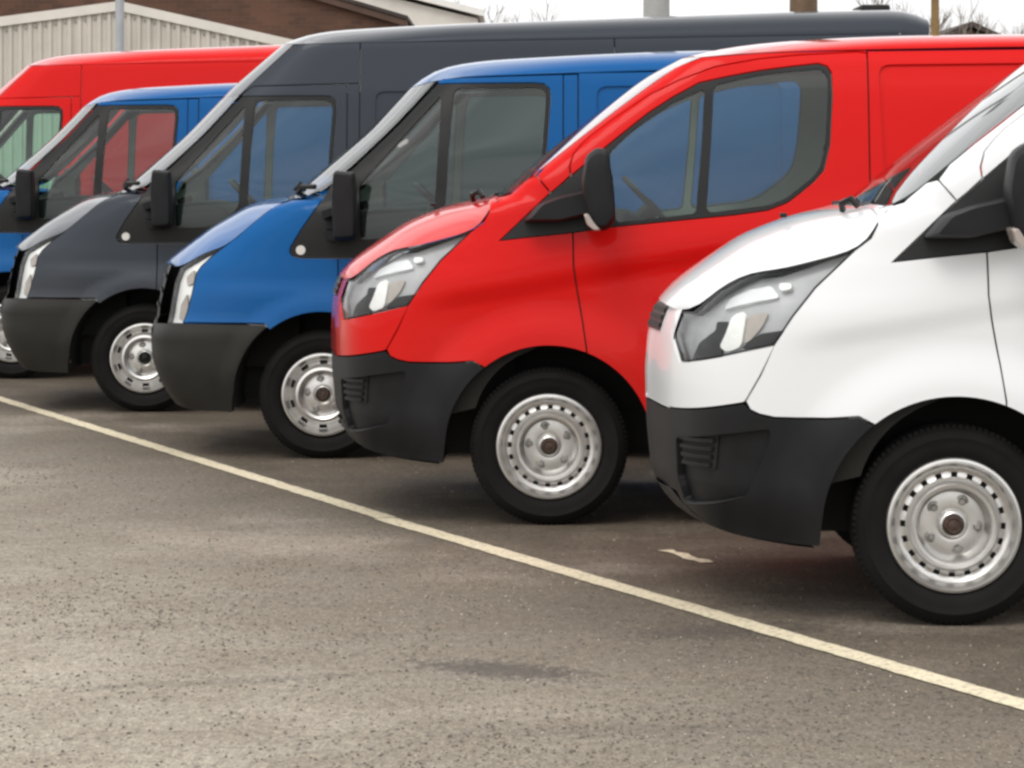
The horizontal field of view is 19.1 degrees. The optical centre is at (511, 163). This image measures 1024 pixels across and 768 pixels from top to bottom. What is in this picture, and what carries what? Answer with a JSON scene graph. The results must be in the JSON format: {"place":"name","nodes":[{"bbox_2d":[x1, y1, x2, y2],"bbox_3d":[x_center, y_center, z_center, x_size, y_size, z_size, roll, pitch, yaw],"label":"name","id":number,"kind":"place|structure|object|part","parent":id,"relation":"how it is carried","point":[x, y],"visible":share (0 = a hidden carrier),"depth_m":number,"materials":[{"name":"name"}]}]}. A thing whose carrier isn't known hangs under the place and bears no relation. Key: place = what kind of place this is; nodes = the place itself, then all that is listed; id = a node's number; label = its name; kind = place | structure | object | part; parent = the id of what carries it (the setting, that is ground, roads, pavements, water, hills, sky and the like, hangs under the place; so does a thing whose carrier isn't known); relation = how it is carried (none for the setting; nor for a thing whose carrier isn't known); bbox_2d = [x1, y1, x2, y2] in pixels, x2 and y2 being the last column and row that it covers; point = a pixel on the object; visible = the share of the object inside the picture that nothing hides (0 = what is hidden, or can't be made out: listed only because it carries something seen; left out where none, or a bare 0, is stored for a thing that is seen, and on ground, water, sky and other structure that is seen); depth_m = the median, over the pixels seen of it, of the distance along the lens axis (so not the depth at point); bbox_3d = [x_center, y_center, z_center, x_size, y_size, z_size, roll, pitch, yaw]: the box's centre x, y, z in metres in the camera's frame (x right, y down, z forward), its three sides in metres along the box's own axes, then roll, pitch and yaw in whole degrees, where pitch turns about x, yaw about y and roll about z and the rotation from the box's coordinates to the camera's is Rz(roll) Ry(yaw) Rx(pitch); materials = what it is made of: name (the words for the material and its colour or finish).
{"place":"outdoors","nodes":[
{"label":"outdoors","id":0,"kind":"place"},
{"bbox_2d":[0,0,414,39],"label":"brick building","id":1,"kind":"structure","parent":0,"point":[293,19],"depth_m":55.00,"materials":[{"name":"brick"}]},
{"bbox_2d":[356,0,485,25],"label":"pale building","id":2,"kind":"structure","parent":0,"point":[427,12],"depth_m":75.00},
{"bbox_2d":[0,360,1023,767],"bbox_3d":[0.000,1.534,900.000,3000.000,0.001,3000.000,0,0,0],"label":"ground","id":3,"kind":"structure","parent":0,"point":[614,528],"depth_m":10.06,"materials":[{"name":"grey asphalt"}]},
{"bbox_2d":[115,0,123,51],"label":"lamp post","id":4,"kind":"object","parent":3,"relation":"on","point":[119,25],"depth_m":29.96,"materials":[{"name":"metal"}]},
{"bbox_2d":[0,45,281,195],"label":"cargo van","id":5,"kind":"object","parent":3,"relation":"on","point":[68,88],"visible":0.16,"depth_m":24.74,"materials":[{"name":"red paint"}]},
{"bbox_3d":[-4.244,0.278,26.459,1.509,1.643,0.237,0,0,0],"label":"door","id":6,"kind":"part","parent":5,"relation":"part of","materials":[{"name":"red paint"}]},
{"bbox_3d":[-4.244,0.278,24.681,1.509,1.643,0.237,0,0,0],"label":"door","id":7,"kind":"part","parent":5,"relation":"part of","materials":[{"name":"red paint"}]},
{"bbox_2d":[0,2,292,188],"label":"corrugated shed","id":8,"kind":"structure","parent":3,"relation":"on","point":[26,39],"depth_m":39.97,"materials":[{"name":"grey metal"}]},
{"bbox_2d":[0,83,331,378],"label":"cargo van","id":9,"kind":"object","parent":3,"relation":"on","point":[28,205],"visible":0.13,"depth_m":21.72,"materials":[{"name":"blue paint"}]},
{"bbox_3d":[-2.980,0.324,21.721,1.509,1.574,0.256,0,0,0],"label":"door","id":10,"kind":"part","parent":9,"relation":"part of","materials":[{"name":"blue paint"}]},
{"bbox_3d":[-2.980,0.324,23.479,1.509,1.574,0.256,0,0,0],"label":"door","id":11,"kind":"part","parent":9,"relation":"part of","materials":[{"name":"blue paint"}]},
{"bbox_2d":[0,396,394,517],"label":"road marking","id":12,"kind":"object","parent":3,"relation":"on","point":[311,494],"visible":1,"depth_m":15.48,"materials":[{"name":"beige paint"}]},
{"bbox_2d":[1,5,928,411],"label":"cargo van","id":13,"kind":"object","parent":3,"relation":"on","point":[85,281],"visible":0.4,"depth_m":18.85,"materials":[{"name":"grey metal"}]},
{"bbox_3d":[-1.683,0.309,18.811,1.509,1.603,0.237,0,0,0],"label":"door","id":14,"kind":"part","parent":13,"relation":"part of","materials":[{"name":"grey paint"}]},
{"bbox_3d":[-1.683,0.309,20.589,1.509,1.603,0.237,0,0,0],"label":"door","id":15,"kind":"part","parent":13,"relation":"part of","materials":[{"name":"grey paint"}]},
{"bbox_2d":[151,50,799,458],"bbox_3d":[0.498,0.460,16.684,4.953,2.150,2.480,0,0,2],"label":"cargo van","id":16,"kind":"object","parent":3,"relation":"on","point":[245,302],"visible":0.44,"depth_m":15.81,"materials":[{"name":"blue paint"}]},
{"bbox_3d":[-0.396,0.324,15.828,1.509,1.574,0.256,0,0,2],"label":"door","id":17,"kind":"part","parent":16,"relation":"part of","materials":[{"name":"blue paint"}]},
{"bbox_3d":[-0.350,0.324,17.586,1.509,1.574,0.256,0,0,2],"label":"door","id":18,"kind":"part","parent":16,"relation":"part of","materials":[{"name":"blue paint"}]},
{"bbox_2d":[0,455,1022,767],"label":"pale grit","id":19,"kind":"object","parent":3,"relation":"on","point":[398,659],"visible":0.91,"depth_m":9.40,"materials":[{"name":"gravel"}]},
{"bbox_2d":[452,0,579,22],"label":"bare tree","id":20,"kind":"object","parent":3,"relation":"on","point":[505,20],"visible":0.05,"depth_m":90.60,"materials":[{"name":"brown plant"}]},
{"bbox_2d":[643,0,669,16],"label":"floodlight mast","id":21,"kind":"object","parent":3,"relation":"on","point":[653,8],"depth_m":35.87,"materials":[{"name":"grey metal"}]},
{"bbox_2d":[331,34,1023,524],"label":"cargo van","id":22,"kind":"object","parent":3,"relation":"on","point":[505,344],"visible":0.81,"depth_m":12.90,"materials":[{"name":"red paint"}]},
{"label":"door","id":23,"kind":"part","parent":22,"relation":"part of","materials":[{"name":"red paint"}]},
{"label":"door","id":24,"kind":"part","parent":22,"relation":"part of","materials":[{"name":"red paint"}]},
{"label":"sliding door","id":25,"kind":"part","parent":22,"relation":"part of","materials":[{"name":"red paint"}]},
{"bbox_2d":[659,549,712,562],"bbox_3d":[0.679,1.530,11.871,0.080,0.001,0.405,0,0,-21],"label":"road marking","id":26,"kind":"object","parent":3,"relation":"on","point":[685,556],"visible":1,"depth_m":11.85,"materials":[{"name":"beige paint"}]},
{"bbox_2d":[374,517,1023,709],"bbox_3d":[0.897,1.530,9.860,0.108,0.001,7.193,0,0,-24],"label":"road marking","id":27,"kind":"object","parent":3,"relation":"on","point":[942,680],"visible":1,"depth_m":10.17,"materials":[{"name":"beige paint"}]},
{"bbox_2d":[790,0,816,11],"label":"telegraph pole","id":28,"kind":"object","parent":3,"relation":"on","point":[802,5],"depth_m":33.87,"materials":[{"name":"brown wood"}]},
{"bbox_2d":[645,64,1023,625],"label":"cargo van","id":29,"kind":"object","parent":3,"relation":"on","point":[849,370],"visible":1,"depth_m":10.08,"materials":[{"name":"white paint"}]},
{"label":"door","id":30,"kind":"part","parent":29,"relation":"part of","materials":[{"name":"white paint"}]},
{"bbox_2d":[856,0,998,34],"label":"bare tree","id":31,"kind":"object","parent":3,"relation":"on","point":[945,19],"visible":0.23,"depth_m":69.94,"materials":[{"name":"brown plant"}]},
{"bbox_2d":[931,0,938,34],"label":"timber post","id":32,"kind":"object","parent":3,"relation":"on","point":[934,17],"depth_m":34.96,"materials":[{"name":"brown wood"}]},
{"bbox_2d":[929,11,1023,33],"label":"bare tree","id":33,"kind":"object","parent":3,"relation":"on","point":[987,25],"visible":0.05,"depth_m":89.81,"materials":[{"name":"brown plant"}]},
{"bbox_2d":[447,0,1023,33],"label":"sky","id":34,"kind":"structure","parent":0,"point":[1010,13],"materials":[{"name":"white"}]},
{"bbox_2d":[929,21,999,34],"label":"house","id":35,"kind":"structure","parent":0,"point":[975,28],"depth_m":79.70,"materials":[{"name":"brown brick"}]}
]}

